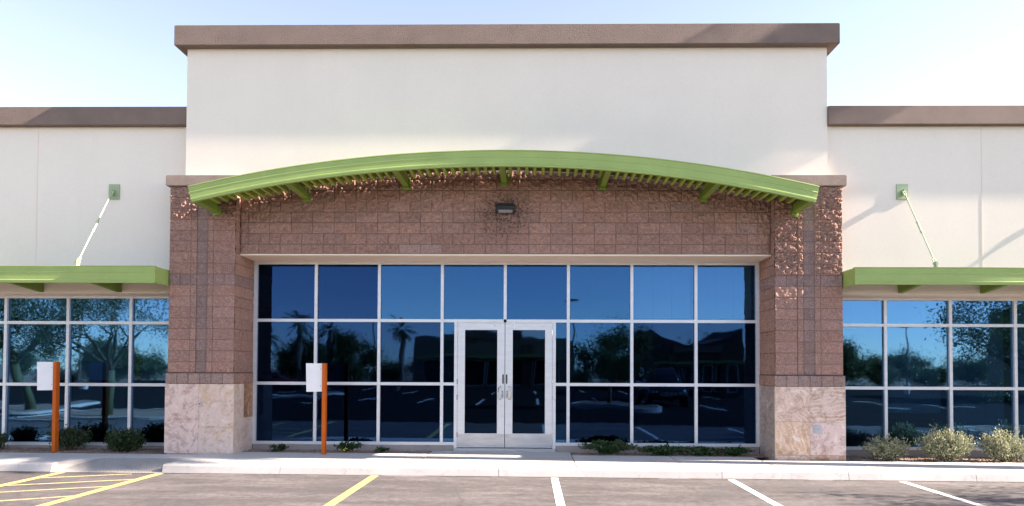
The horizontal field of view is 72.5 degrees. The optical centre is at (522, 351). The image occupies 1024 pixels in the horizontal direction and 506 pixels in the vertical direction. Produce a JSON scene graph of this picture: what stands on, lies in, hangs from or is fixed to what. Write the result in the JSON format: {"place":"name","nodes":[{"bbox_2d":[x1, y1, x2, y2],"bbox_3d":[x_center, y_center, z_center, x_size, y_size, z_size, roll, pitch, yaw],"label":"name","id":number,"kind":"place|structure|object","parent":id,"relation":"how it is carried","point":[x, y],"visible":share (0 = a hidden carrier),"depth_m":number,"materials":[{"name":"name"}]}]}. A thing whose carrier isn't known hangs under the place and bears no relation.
{"place":"outdoors","nodes":[
{"label":"outdoors","id":0,"kind":"place"},
{"bbox_2d":[0,453,40,459],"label":"sidewalk","id":1,"kind":"structure","parent":0,"point":[4,456],"depth_m":12.41,"materials":[{"name":"concrete"}]},
{"bbox_2d":[1,457,101,464],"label":"sidewalk","id":2,"kind":"structure","parent":0,"point":[45,459],"depth_m":11.94,"materials":[{"name":"concrete"}]},
{"bbox_2d":[0,447,165,453],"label":"gravel bed","id":3,"kind":"object","parent":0,"point":[92,451],"visible":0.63,"depth_m":13.27,"materials":[{"name":"brown gravel"}]},
{"bbox_2d":[0,429,9,448],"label":"bush","id":4,"kind":"object","parent":3,"relation":"on","point":[3,437],"visible":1,"depth_m":13.35,"materials":[{"name":"green plant"}]},
{"bbox_2d":[37,362,59,452],"bbox_3d":[-8.868,1.084,13.004,0.391,1.770,0.100,0,-1,1],"label":"sign","id":5,"kind":"object","parent":3,"relation":"on","point":[48,375],"visible":0.85,"depth_m":13.00,"materials":[{"name":"orange paint"}]},
{"bbox_2d":[45,423,94,450],"bbox_3d":[-8.665,1.632,13.319,0.937,0.537,0.509,0,-1,1],"label":"bush","id":6,"kind":"object","parent":3,"relation":"on","point":[69,437],"visible":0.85,"depth_m":13.29,"materials":[{"name":"green plant"}]},
{"bbox_2d":[103,424,148,451],"bbox_3d":[-7.488,1.627,13.174,0.821,0.573,0.620,0,-1,1],"label":"bush","id":7,"kind":"object","parent":3,"relation":"on","point":[126,440],"visible":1,"depth_m":13.07,"materials":[{"name":"green plant"}]},
{"bbox_2d":[25,453,197,458],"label":"sidewalk","id":8,"kind":"structure","parent":0,"point":[186,456],"depth_m":12.48,"materials":[{"name":"concrete"}]},
{"bbox_2d":[171,452,312,463],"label":"sidewalk","id":9,"kind":"structure","parent":0,"point":[263,458],"depth_m":12.27,"materials":[{"name":"concrete"}]},
{"bbox_2d":[242,449,431,453],"bbox_3d":[-3.543,1.936,13.409,3.540,0.038,0.520,0,-1,1],"label":"gravel bed","id":10,"kind":"object","parent":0,"point":[333,451],"visible":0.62,"depth_m":13.42,"materials":[{"name":"brown gravel"}]},
{"bbox_2d":[270,443,288,451],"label":"ground cover plant","id":11,"kind":"object","parent":10,"relation":"on","point":[281,447],"visible":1,"depth_m":13.30,"materials":[{"name":"green plant"}]},
{"bbox_2d":[333,440,366,451],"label":"ground cover plant","id":12,"kind":"object","parent":10,"relation":"on","point":[345,446],"visible":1,"depth_m":13.31,"materials":[{"name":"green plant"}]},
{"bbox_2d":[375,446,389,452],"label":"ground cover plant","id":13,"kind":"object","parent":10,"relation":"on","point":[380,449],"visible":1,"depth_m":13.34,"materials":[{"name":"green plant"}]},
{"bbox_2d":[288,453,427,464],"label":"sidewalk","id":14,"kind":"structure","parent":0,"point":[363,459],"depth_m":12.28,"materials":[{"name":"concrete"}]},
{"bbox_2d":[306,363,326,453],"bbox_3d":[-3.847,1.116,12.967,0.379,1.785,0.100,0,-1,1],"label":"sign","id":15,"kind":"object","parent":14,"relation":"on","point":[316,377],"visible":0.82,"depth_m":12.96,"materials":[{"name":"orange paint"}]},
{"bbox_2d":[416,451,575,466],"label":"sidewalk","id":16,"kind":"structure","parent":0,"point":[497,458],"depth_m":12.42,"materials":[{"name":"concrete"}]},
{"bbox_2d":[0,471,1023,505],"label":"parking lot","id":17,"kind":"structure","parent":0,"point":[180,489],"depth_m":9.99,"materials":[{"name":"grey asphalt"}]},
{"bbox_2d":[0,461,58,471],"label":"curb","id":18,"kind":"structure","parent":17,"relation":"on","point":[11,466],"depth_m":11.48,"materials":[{"name":"concrete"}]},
{"bbox_2d":[0,472,64,486],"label":"parking line","id":19,"kind":"object","parent":17,"relation":"on","point":[19,481],"visible":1,"depth_m":10.66,"materials":[{"name":"yellow paint"}]},
{"bbox_2d":[0,496,69,500],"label":"parking line","id":20,"kind":"object","parent":17,"relation":"on","point":[35,498],"visible":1,"depth_m":9.17,"materials":[{"name":"yellow paint"}]},
{"bbox_2d":[5,486,106,491],"bbox_3d":[-6.768,1.948,9.801,1.637,0.006,0.062,1,-1,-24],"label":"parking line","id":21,"kind":"object","parent":17,"relation":"on","point":[53,489],"visible":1,"depth_m":9.84,"materials":[{"name":"yellow paint"}]},
{"bbox_2d":[7,479,132,485],"bbox_3d":[-6.743,1.964,10.455,1.626,0.006,0.062,1,-1,-23],"label":"parking line","id":22,"kind":"object","parent":17,"relation":"on","point":[71,482],"visible":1,"depth_m":10.43,"materials":[{"name":"yellow paint"}]},
{"bbox_2d":[43,474,124,477],"bbox_3d":[-6.909,1.976,11.068,1.233,0.005,0.062,1,-1,-22],"label":"parking line","id":23,"kind":"object","parent":17,"relation":"on","point":[89,475],"visible":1,"depth_m":11.10,"materials":[{"name":"yellow paint"}]},
{"bbox_2d":[37,473,163,505],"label":"parking line","id":24,"kind":"object","parent":17,"relation":"on","point":[91,492],"visible":1,"depth_m":9.78,"materials":[{"name":"yellow paint"}]},
{"bbox_2d":[162,463,282,473],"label":"curb","id":25,"kind":"structure","parent":17,"relation":"on","point":[207,468],"depth_m":11.43,"materials":[{"name":"concrete"}]},
{"bbox_2d":[190,473,326,474],"bbox_3d":[-4.094,2.003,11.368,3.600,0.014,0.056,0,-1,1],"label":"gutter grit","id":26,"kind":"object","parent":17,"relation":"on","point":[298,474],"visible":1,"depth_m":11.38,"materials":[{"name":"gravel"}]},
{"bbox_2d":[324,475,376,505],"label":"parking line","id":27,"kind":"object","parent":17,"relation":"on","point":[339,498],"visible":1,"depth_m":9.86,"materials":[{"name":"yellow paint"}]},
{"bbox_2d":[280,464,498,476],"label":"curb","id":28,"kind":"structure","parent":17,"relation":"on","point":[389,470],"depth_m":11.39,"materials":[{"name":"concrete"}]},
{"bbox_2d":[488,476,612,477],"bbox_3d":[0.305,2.037,11.298,3.800,0.015,0.059,0,-1,1],"label":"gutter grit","id":29,"kind":"object","parent":17,"relation":"on","point":[516,476],"visible":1,"depth_m":11.32,"materials":[{"name":"gravel"}]},
{"bbox_2d":[551,478,564,505],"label":"parking line","id":30,"kind":"object","parent":17,"relation":"on","point":[559,499],"visible":1,"depth_m":9.92,"materials":[{"name":"white paint"}]},
{"bbox_2d":[499,466,721,478],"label":"curb","id":31,"kind":"structure","parent":17,"relation":"on","point":[601,472],"depth_m":11.33,"materials":[{"name":"concrete"}]},
{"bbox_2d":[690,478,802,479],"bbox_3d":[3.655,2.063,11.246,1.900,0.008,0.061,0,-1,1],"label":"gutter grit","id":32,"kind":"object","parent":17,"relation":"on","point":[769,479],"visible":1,"depth_m":11.27,"materials":[{"name":"gravel"}]},
{"bbox_2d":[729,480,781,505],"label":"parking line","id":33,"kind":"object","parent":17,"relation":"on","point":[761,496],"visible":1,"depth_m":9.96,"materials":[{"name":"white paint"}]},
{"bbox_2d":[721,469,848,479],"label":"curb","id":34,"kind":"structure","parent":17,"relation":"on","point":[783,474],"depth_m":11.29,"materials":[{"name":"concrete"}]},
{"bbox_2d":[846,470,976,480],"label":"curb","id":35,"kind":"structure","parent":17,"relation":"on","point":[898,475],"depth_m":11.26,"materials":[{"name":"concrete"}]},
{"bbox_2d":[864,480,992,481],"bbox_3d":[7.384,2.092,11.190,4.760,0.019,0.058,0,-1,1],"label":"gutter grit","id":36,"kind":"object","parent":17,"relation":"on","point":[956,481],"visible":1,"depth_m":11.21,"materials":[{"name":"gravel"}]},
{"bbox_2d":[899,481,984,505],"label":"parking line","id":37,"kind":"object","parent":17,"relation":"on","point":[950,496],"visible":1,"depth_m":10.01,"materials":[{"name":"white paint"}]},
{"bbox_2d":[971,471,1023,481],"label":"curb","id":38,"kind":"structure","parent":17,"relation":"on","point":[997,476],"depth_m":11.24,"materials":[{"name":"concrete"}]},
{"bbox_2d":[0,0,1023,106],"label":"sky","id":39,"kind":"structure","parent":0,"point":[54,53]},
{"bbox_2d":[572,455,685,467],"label":"sidewalk","id":40,"kind":"structure","parent":0,"point":[626,461],"depth_m":12.22,"materials":[{"name":"concrete"}]},
{"bbox_2d":[571,452,767,457],"bbox_3d":[2.756,1.986,13.312,3.660,0.030,0.520,0,-1,1],"label":"gravel bed","id":41,"kind":"object","parent":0,"point":[661,455],"visible":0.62,"depth_m":13.31,"materials":[{"name":"brown gravel"}]},
{"bbox_2d":[578,439,639,453],"bbox_3d":[1.622,1.806,13.248,1.176,0.303,0.470,0,-1,1],"label":"ground cover plant","id":42,"kind":"object","parent":41,"relation":"on","point":[605,447],"visible":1,"depth_m":13.15,"materials":[{"name":"green plant"}]},
{"bbox_2d":[635,443,687,455],"bbox_3d":[2.612,1.862,13.212,1.003,0.253,0.459,0,-1,1],"label":"ground cover plant","id":43,"kind":"object","parent":41,"relation":"on","point":[666,449],"visible":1,"depth_m":13.13,"materials":[{"name":"green plant"}]},
{"bbox_2d":[678,445,725,455],"bbox_3d":[3.399,1.880,13.200,0.984,0.215,0.451,0,-1,1],"label":"ground cover plant","id":44,"kind":"object","parent":41,"relation":"on","point":[699,450],"visible":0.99,"depth_m":13.12,"materials":[{"name":"green plant"}]},
{"bbox_2d":[717,445,754,455],"bbox_3d":[4.025,1.882,13.184,0.747,0.224,0.374,0,-1,1],"label":"ground cover plant","id":45,"kind":"object","parent":41,"relation":"on","point":[735,451],"visible":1,"depth_m":13.12,"materials":[{"name":"green plant"}]},
{"bbox_2d":[670,456,779,468],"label":"sidewalk","id":46,"kind":"structure","parent":0,"point":[721,462],"depth_m":12.19,"materials":[{"name":"concrete"}]},
{"bbox_2d":[761,460,872,469],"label":"sidewalk","id":47,"kind":"structure","parent":0,"point":[817,465],"depth_m":11.96,"materials":[{"name":"concrete"}]},
{"bbox_2d":[846,461,963,470],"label":"sidewalk","id":48,"kind":"structure","parent":0,"point":[904,466],"depth_m":11.94,"materials":[{"name":"concrete"}]},
{"bbox_2d":[846,456,1023,462],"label":"gravel bed","id":49,"kind":"object","parent":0,"point":[924,459],"visible":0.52,"depth_m":13.01,"materials":[{"name":"brown gravel"}]},
{"bbox_2d":[857,433,914,460],"bbox_3d":[6.641,1.739,12.797,1.015,0.535,0.615,0,-1,1],"label":"bush","id":50,"kind":"object","parent":49,"relation":"on","point":[884,450],"visible":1,"depth_m":12.71,"materials":[{"name":"green plant"}]},
{"bbox_2d":[913,424,978,461],"bbox_3d":[7.725,1.667,12.699,1.100,0.697,0.655,0,-1,1],"label":"bush","id":51,"kind":"object","parent":49,"relation":"on","point":[947,447],"visible":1,"depth_m":12.61,"materials":[{"name":"green plant"}]},
{"bbox_2d":[977,424,1023,462],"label":"bush","id":52,"kind":"object","parent":49,"relation":"on","point":[1000,448],"visible":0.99,"depth_m":12.60,"materials":[{"name":"green plant"}]},
{"bbox_2d":[930,462,1023,471],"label":"sidewalk","id":53,"kind":"structure","parent":0,"point":[988,466],"depth_m":12.00,"materials":[{"name":"concrete"}]},
{"bbox_3d":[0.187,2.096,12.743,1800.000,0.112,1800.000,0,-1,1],"label":"ground","id":54,"kind":"structure","parent":0,"visible":0},
{"bbox_2d":[51,458,185,472],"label":"curb ramp","id":55,"kind":"structure","parent":54,"relation":"on","point":[71,466],"depth_m":11.78,"materials":[{"name":"concrete"}]},
{"bbox_2d":[74,458,177,472],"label":"tactile paving","id":56,"kind":"structure","parent":55,"relation":"on","point":[126,466],"depth_m":11.79,"materials":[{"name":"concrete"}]},
{"bbox_2d":[0,23,1023,460],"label":"retail building","id":57,"kind":"structure","parent":54,"relation":"on","point":[432,237],"depth_m":13.12,"materials":[{"name":"beige paint"}]},
{"bbox_2d":[17,299,73,379],"bbox_3d":[-9.576,-0.246,13.987,1.100,1.640,0.060,0,-1,1],"label":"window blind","id":58,"kind":"object","parent":57,"relation":"attached to","point":[44,342],"depth_m":13.98,"materials":[{"name":"blue glass"}]},
{"bbox_2d":[0,295,168,445],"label":"window","id":59,"kind":"structure","parent":57,"relation":"in","point":[7,322],"depth_m":13.74,"materials":[{"name":"silver metal"}]},
{"bbox_2d":[78,299,129,379],"bbox_3d":[-8.336,-0.241,13.968,1.100,1.640,0.060,0,-1,1],"label":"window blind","id":60,"kind":"object","parent":57,"relation":"attached to","point":[103,352],"depth_m":13.96,"materials":[{"name":"blue glass"}]},
{"bbox_2d":[141,299,168,379],"bbox_3d":[-7.162,-0.237,13.950,0.930,1.640,0.060,0,-1,1],"label":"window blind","id":61,"kind":"object","parent":57,"relation":"attached to","point":[154,358],"depth_m":13.94,"materials":[{"name":"blue glass"}]},
{"bbox_2d":[456,323,504,446],"bbox_3d":[-0.829,0.661,13.653,0.939,2.433,0.119,0,-1,1],"label":"door","id":62,"kind":"structure","parent":57,"relation":"in","point":[481,346],"depth_m":13.68,"materials":[{"name":"silver metal"}]},
{"bbox_2d":[252,261,759,448],"bbox_3d":[-0.351,0.069,13.717,9.932,3.654,0.115,0,-1,1],"label":"window","id":63,"kind":"structure","parent":57,"relation":"in","point":[695,382],"depth_m":13.71,"materials":[{"name":"silver metal"}]},
{"bbox_2d":[505,323,552,447],"bbox_3d":[0.121,0.665,13.638,0.939,2.433,0.119,0,-1,1],"label":"door","id":64,"kind":"structure","parent":57,"relation":"in","point":[528,346],"depth_m":13.66,"materials":[{"name":"silver metal"}]},
{"bbox_2d":[634,266,690,317],"bbox_3d":[2.761,-1.174,13.821,1.110,1.050,0.060,0,-1,1],"label":"window pane","id":65,"kind":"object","parent":57,"relation":"attached to","point":[661,291],"depth_m":13.81,"materials":[{"name":"blue glass"}]},
{"bbox_2d":[697,266,751,318],"bbox_3d":[3.986,-1.170,13.802,1.060,1.050,0.060,0,-1,1],"label":"window pane","id":66,"kind":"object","parent":57,"relation":"attached to","point":[724,291],"depth_m":13.79,"materials":[{"name":"blue glass"}]},
{"bbox_2d":[843,301,875,322],"bbox_3d":[6.464,-0.785,13.756,0.980,0.440,0.060,0,-1,1],"label":"window pane","id":67,"kind":"structure","parent":57,"relation":"attached to","point":[859,311],"depth_m":13.74,"materials":[{"name":"blue glass"}]},
{"bbox_2d":[887,301,940,412],"bbox_3d":[7.650,0.104,13.717,1.100,2.210,0.060,0,-1,1],"label":"window pane","id":68,"kind":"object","parent":57,"relation":"attached to","point":[908,365],"depth_m":13.71,"materials":[{"name":"blue glass"}]},
{"bbox_2d":[843,297,1023,450],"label":"window","id":69,"kind":"structure","parent":57,"relation":"in","point":[1013,325],"depth_m":13.48,"materials":[{"name":"silver metal"}]},
{"bbox_2d":[952,301,1004,444],"bbox_3d":[8.889,0.423,13.690,1.080,2.840,0.060,0,-1,1],"label":"window pane","id":70,"kind":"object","parent":57,"relation":"attached to","point":[976,364],"depth_m":13.68,"materials":[{"name":"blue glass"}]},
{"bbox_2d":[1017,301,1023,443],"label":"window","id":71,"kind":"structure","parent":57,"relation":"attached to","point":[1020,330],"depth_m":13.67,"materials":[{"name":"blue glass"}]}
]}

